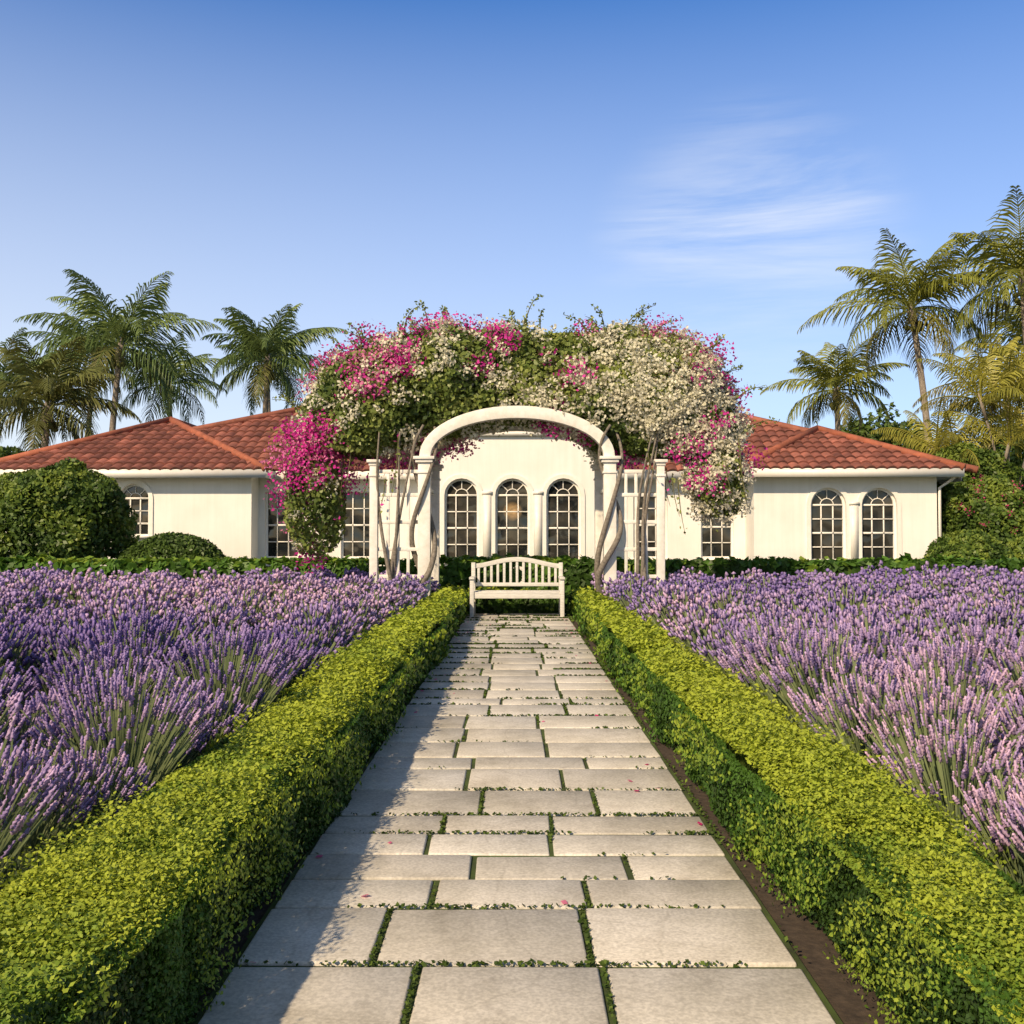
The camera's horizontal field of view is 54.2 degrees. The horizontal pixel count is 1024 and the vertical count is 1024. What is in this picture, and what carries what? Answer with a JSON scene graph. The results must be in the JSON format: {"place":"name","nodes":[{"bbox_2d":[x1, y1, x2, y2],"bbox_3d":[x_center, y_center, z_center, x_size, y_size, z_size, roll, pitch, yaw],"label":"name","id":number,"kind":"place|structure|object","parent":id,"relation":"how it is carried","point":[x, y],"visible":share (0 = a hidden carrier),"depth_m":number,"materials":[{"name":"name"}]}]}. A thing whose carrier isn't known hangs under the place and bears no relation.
{"place":"outdoors","nodes":[
{"label":"outdoors","id":0,"kind":"place"},
{"bbox_2d":[0,691,263,928],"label":"lavender mounds","id":1,"kind":"object","parent":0,"point":[29,861],"depth_m":3.25,"materials":[{"name":"plant"}]},
{"bbox_2d":[6,436,936,582],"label":"house walls","id":2,"kind":"structure","parent":0,"point":[227,516],"depth_m":26.16,"materials":[{"name":"white paint"}]},
{"bbox_2d":[124,481,892,558],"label":"windows","id":3,"kind":"structure","parent":2,"relation":"in","point":[512,521],"depth_m":26.25,"materials":[{"name":"glass"}]},
{"bbox_2d":[0,0,1023,451],"label":"sky","id":4,"kind":"structure","parent":0,"point":[716,164],"materials":[{"name":"blue"}]},
{"bbox_2d":[376,424,657,594],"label":"vine trunks","id":5,"kind":"object","parent":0,"point":[599,567],"visible":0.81,"depth_m":16.11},
{"bbox_2d":[266,294,779,538],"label":"bougainvillea sprigs","id":6,"kind":"object","parent":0,"point":[350,463],"visible":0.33,"depth_m":16.39,"materials":[{"name":"plant"}]},
{"bbox_2d":[152,613,900,1023],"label":"soil bed","id":7,"kind":"object","parent":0,"point":[806,937],"depth_m":3.16,"materials":[{"name":"brown soil"}]},
{"bbox_2d":[0,583,469,1023],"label":"hedge","id":8,"kind":"object","parent":7,"relation":"on","point":[67,866],"depth_m":2.94,"materials":[{"name":"green plant"}]},
{"bbox_2d":[198,613,835,1023],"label":"stone path","id":9,"kind":"structure","parent":7,"relation":"on","point":[310,923],"depth_m":3.50,"materials":[{"name":"stone"}]},
{"bbox_2d":[254,614,701,962],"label":"fallen petals","id":10,"kind":"object","parent":9,"relation":"on","point":[565,901],"visible":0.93,"depth_m":4.29,"materials":[{"name":"plant"}]},
{"bbox_2d":[186,612,806,1023],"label":"path moss","id":11,"kind":"object","parent":9,"relation":"on","point":[588,960],"visible":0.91,"depth_m":4.40,"materials":[{"name":"green plant"}]},
{"bbox_2d":[469,557,564,616],"bbox_3d":[0.082,1.216,16.152,1.520,0.970,0.640,0,-2,0],"label":"garden bench","id":12,"kind":"object","parent":9,"relation":"on","point":[516,594],"visible":0.97,"depth_m":16.41,"materials":[{"name":"white wood"}]},
{"bbox_2d":[192,615,842,1023],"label":"ground cover plants","id":13,"kind":"object","parent":7,"relation":"on","point":[592,965],"depth_m":3.42,"materials":[{"name":"green plant"}]},
{"bbox_2d":[467,586,572,613],"bbox_3d":[0.127,1.474,16.848,1.849,0.537,0.522,0,-2,0],"label":"low hedge","id":14,"kind":"object","parent":7,"relation":"on","point":[520,604],"depth_m":16.70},
{"bbox_2d":[568,586,1023,1023],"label":"hedge","id":15,"kind":"object","parent":7,"relation":"on","point":[654,690],"depth_m":3.11,"materials":[{"name":"green plant"}]},
{"bbox_2d":[783,707,1023,900],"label":"lavender mounds","id":16,"kind":"object","parent":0,"point":[928,803],"depth_m":3.60,"materials":[{"name":"plant"}]},
{"bbox_2d":[976,433,1023,490],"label":"tree","id":17,"kind":"object","parent":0,"point":[1015,459],"depth_m":48.58,"materials":[{"name":"green plant"}]},
{"label":"ground","id":18,"kind":"structure","parent":0,"visible":0},
{"bbox_2d":[0,445,22,457],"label":"tree","id":19,"kind":"object","parent":18,"relation":"on","point":[5,451],"visible":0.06,"depth_m":51.53,"materials":[{"name":"green plant"}]},
{"bbox_2d":[0,327,83,442],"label":"palm","id":20,"kind":"object","parent":18,"relation":"on","point":[3,368],"depth_m":43.93,"materials":[{"name":"green plant"}]},
{"bbox_2d":[0,457,140,565],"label":"rounded shrub","id":21,"kind":"object","parent":18,"relation":"on","point":[77,485],"depth_m":20.61,"materials":[{"name":"green plant"}]},
{"bbox_2d":[0,336,141,452],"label":"palm","id":22,"kind":"object","parent":18,"relation":"on","point":[63,384],"depth_m":32.70,"materials":[{"name":"green plant"}]},
{"bbox_2d":[34,421,58,432],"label":"palm nuts","id":23,"kind":"object","parent":22,"relation":"attached to","point":[54,426],"visible":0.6,"depth_m":33.02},
{"bbox_2d":[14,312,172,435],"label":"palm","id":24,"kind":"object","parent":18,"relation":"on","point":[47,335],"depth_m":46.66,"materials":[{"name":"green plant"}]},
{"bbox_2d":[13,269,221,430],"bbox_3d":[-15.665,-3.472,40.586,8.192,11.717,8.292,0,-2,0],"label":"palm","id":25,"kind":"object","parent":18,"relation":"on","point":[141,326],"depth_m":39.83,"materials":[{"name":"green plant"}]},
{"bbox_2d":[110,358,125,367],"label":"palm nuts","id":26,"kind":"object","parent":25,"relation":"attached to","point":[115,364],"visible":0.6,"depth_m":40.15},
{"bbox_2d":[117,531,225,565],"bbox_3d":[-7.208,1.123,21.307,2.515,1.445,1.706,0,-2,0],"label":"low shrub","id":27,"kind":"object","parent":18,"relation":"on","point":[195,545],"depth_m":20.91,"materials":[{"name":"green plant"}]},
{"bbox_2d":[119,331,227,424],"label":"palm","id":28,"kind":"object","parent":18,"relation":"on","point":[199,381],"depth_m":50.21,"materials":[{"name":"green plant"}]},
{"bbox_2d":[0,565,438,892],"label":"lavender","id":29,"kind":"object","parent":18,"relation":"on","point":[159,742],"depth_m":4.59,"materials":[{"name":"plant"}]},
{"bbox_2d":[0,605,322,859],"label":"lavender heads","id":30,"kind":"object","parent":29,"relation":"attached to","point":[68,711],"visible":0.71,"depth_m":4.30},
{"bbox_2d":[0,561,440,676],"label":"lavender heads","id":31,"kind":"object","parent":29,"relation":"attached to","point":[88,626],"visible":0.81,"depth_m":10.23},
{"bbox_2d":[0,552,520,590],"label":"hedge","id":32,"kind":"object","parent":18,"relation":"on","point":[180,566],"depth_m":18.50,"materials":[{"name":"green plant"}]},
{"bbox_2d":[212,324,317,411],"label":"palm","id":33,"kind":"object","parent":18,"relation":"on","point":[223,346],"depth_m":55.16,"materials":[{"name":"green plant"}]},
{"bbox_2d":[200,303,344,414],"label":"palm","id":34,"kind":"object","parent":18,"relation":"on","point":[256,344],"depth_m":42.74,"materials":[{"name":"green plant"}]},
{"bbox_2d":[258,370,275,379],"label":"palm nuts","id":35,"kind":"object","parent":34,"relation":"attached to","point":[269,375],"visible":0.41,"depth_m":43.16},
{"bbox_2d":[0,431,964,559],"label":"house trim","id":36,"kind":"structure","parent":18,"relation":"on","point":[487,527],"depth_m":26.06,"materials":[{"name":"white paint"}]},
{"bbox_2d":[0,417,268,471],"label":"roof ridge tiles","id":37,"kind":"object","parent":36,"relation":"attached to","point":[187,426],"visible":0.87,"depth_m":27.79,"materials":[{"name":"red tile"}]},
{"bbox_2d":[0,422,285,470],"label":"roof tiles","id":38,"kind":"object","parent":36,"relation":"on","point":[156,446],"visible":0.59,"depth_m":26.96,"materials":[{"name":"red tile"}]},
{"bbox_2d":[8,411,972,473],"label":"roof tiles","id":39,"kind":"object","parent":36,"relation":"on","point":[251,438],"visible":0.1,"depth_m":28.55,"materials":[{"name":"red tile"}]},
{"bbox_2d":[167,406,978,473],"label":"roof caps","id":40,"kind":"object","parent":36,"relation":"attached to","point":[292,410],"visible":0.21,"depth_m":29.55,"materials":[{"name":"tile"}]},
{"bbox_2d":[744,425,965,469],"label":"roof ridge tiles","id":41,"kind":"object","parent":36,"relation":"attached to","point":[809,431],"visible":0.69,"depth_m":26.91,"materials":[{"name":"red tile"}]},
{"bbox_2d":[746,430,964,468],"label":"roof tiles","id":42,"kind":"object","parent":36,"relation":"on","point":[821,449],"visible":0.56,"depth_m":26.21,"materials":[{"name":"red tile"}]},
{"bbox_2d":[938,477,956,552],"bbox_3d":[11.275,0.481,25.756,0.532,2.977,0.123,-1,-2,38],"label":"downpipe","id":43,"kind":"object","parent":36,"relation":"attached to","point":[940,507],"visible":0.7,"depth_m":25.86,"materials":[{"name":"white metal"}]},
{"bbox_2d":[366,406,667,600],"bbox_3d":[0.086,0.018,17.106,4.860,3.420,2.140,0,-2,0],"label":"arbor","id":44,"kind":"object","parent":18,"relation":"on","point":[604,485],"visible":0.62,"depth_m":16.15,"materials":[{"name":"paint"}]},
{"bbox_2d":[259,310,769,572],"bbox_3d":[-0.001,-1.204,17.147,8.533,4.471,2.940,0,-2,0],"label":"bougainvillea","id":45,"kind":"object","parent":44,"relation":"on","point":[706,376],"depth_m":16.29,"materials":[{"name":"pink plant"}]},
{"bbox_2d":[514,552,1023,604],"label":"hedge","id":46,"kind":"object","parent":18,"relation":"on","point":[583,564],"depth_m":18.48,"materials":[{"name":"green plant"}]},
{"bbox_2d":[602,564,1023,884],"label":"lavender","id":47,"kind":"object","parent":18,"relation":"on","point":[934,771],"depth_m":4.87,"materials":[{"name":"plant"}]},
{"bbox_2d":[590,560,1023,674],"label":"lavender heads","id":48,"kind":"object","parent":47,"relation":"attached to","point":[719,586],"visible":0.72,"depth_m":10.32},
{"bbox_2d":[708,603,1023,858],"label":"lavender heads","id":49,"kind":"object","parent":47,"relation":"attached to","point":[994,675],"visible":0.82,"depth_m":4.51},
{"bbox_2d":[760,335,909,434],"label":"palm","id":50,"kind":"object","parent":18,"relation":"on","point":[830,377],"depth_m":43.69,"materials":[{"name":"green plant"}]},
{"bbox_2d":[829,400,837,410],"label":"palm nuts","id":51,"kind":"object","parent":50,"relation":"attached to","point":[833,405],"visible":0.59,"depth_m":43.84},
{"bbox_2d":[840,402,934,449],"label":"tree","id":52,"kind":"object","parent":18,"relation":"on","point":[866,429],"visible":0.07,"depth_m":49.99,"materials":[{"name":"green plant"}]},
{"bbox_2d":[797,228,1015,449],"bbox_3d":[15.087,-4.132,38.308,7.721,12.912,7.610,0,-2,0],"label":"palm","id":53,"kind":"object","parent":18,"relation":"on","point":[917,289],"depth_m":37.66,"materials":[{"name":"green plant"}]},
{"bbox_2d":[904,320,923,331],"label":"palm nuts","id":54,"kind":"object","parent":53,"relation":"attached to","point":[906,328],"visible":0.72,"depth_m":37.94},
{"bbox_2d":[870,393,1005,454],"bbox_3d":[12.820,-2.199,30.255,3.888,2.885,3.568,1,-2,-31],"label":"palm tree","id":55,"kind":"object","parent":18,"relation":"on","point":[939,445],"visible":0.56,"depth_m":29.98,"materials":[{"name":"green plant"}]},
{"bbox_2d":[879,410,1016,470],"bbox_3d":[13.059,-0.464,29.893,3.937,5.114,4.445,0,-2,0],"label":"palm tree","id":56,"kind":"object","parent":18,"relation":"on","point":[931,446],"visible":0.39,"depth_m":29.79,"materials":[{"name":"green plant"}]},
{"bbox_2d":[904,185,1023,355],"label":"palm","id":57,"kind":"object","parent":18,"relation":"on","point":[1003,251],"depth_m":36.03,"materials":[{"name":"green plant"}]},
{"bbox_2d":[1012,292,1023,305],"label":"palm nuts","id":58,"kind":"object","parent":57,"relation":"attached to","point":[1016,299],"visible":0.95,"depth_m":36.22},
{"bbox_2d":[912,321,1023,448],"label":"palm tree","id":59,"kind":"object","parent":18,"relation":"on","point":[1011,343],"depth_m":29.94,"materials":[{"name":"green plant"}]},
{"bbox_2d":[913,335,1023,459],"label":"palm tree","id":60,"kind":"object","parent":18,"relation":"on","point":[994,391],"depth_m":29.04,"materials":[{"name":"green plant"}]},
{"bbox_2d":[924,529,1014,564],"bbox_3d":[9.417,1.083,20.581,1.925,1.484,1.665,0,-2,0],"label":"round shrub","id":61,"kind":"object","parent":18,"relation":"on","point":[948,544],"depth_m":20.21,"materials":[{"name":"green plant"}]},
{"bbox_2d":[930,392,1023,467],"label":"palm tree","id":62,"kind":"object","parent":18,"relation":"on","point":[1017,434],"depth_m":29.27,"materials":[{"name":"green plant"}]},
{"bbox_2d":[933,442,1023,532],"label":"tall shrub","id":63,"kind":"object","parent":18,"relation":"on","point":[989,464],"depth_m":28.90,"materials":[{"name":"green plant"}]},
{"bbox_2d":[937,474,1023,545],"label":"tall shrub","id":64,"kind":"object","parent":18,"relation":"on","point":[954,518],"depth_m":25.80,"materials":[{"name":"green plant"}]},
{"bbox_2d":[938,350,1023,467],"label":"palm tree","id":65,"kind":"object","parent":18,"relation":"on","point":[1019,386],"depth_m":29.04,"materials":[{"name":"green plant"}]},
{"bbox_2d":[950,379,1023,441],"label":"palm tree","id":66,"kind":"object","parent":18,"relation":"on","point":[974,411],"depth_m":30.42,"materials":[{"name":"green plant"}]},
{"bbox_2d":[953,302,1022,377],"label":"palm","id":67,"kind":"object","parent":18,"relation":"on","point":[1003,323],"visible":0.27,"depth_m":42.20,"materials":[{"name":"green plant"}]},
{"bbox_2d":[956,357,1023,449],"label":"palm tree","id":68,"kind":"object","parent":18,"relation":"on","point":[966,358],"depth_m":30.42,"materials":[{"name":"green plant"}]},
{"bbox_2d":[969,343,1023,482],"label":"palm tree","id":69,"kind":"object","parent":18,"relation":"on","point":[1004,351],"depth_m":29.37,"materials":[{"name":"green plant"}]},
{"bbox_2d":[1005,531,1023,558],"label":"round shrub","id":70,"kind":"object","parent":18,"relation":"on","point":[1015,545],"depth_m":20.56,"materials":[{"name":"green plant"}]}
]}

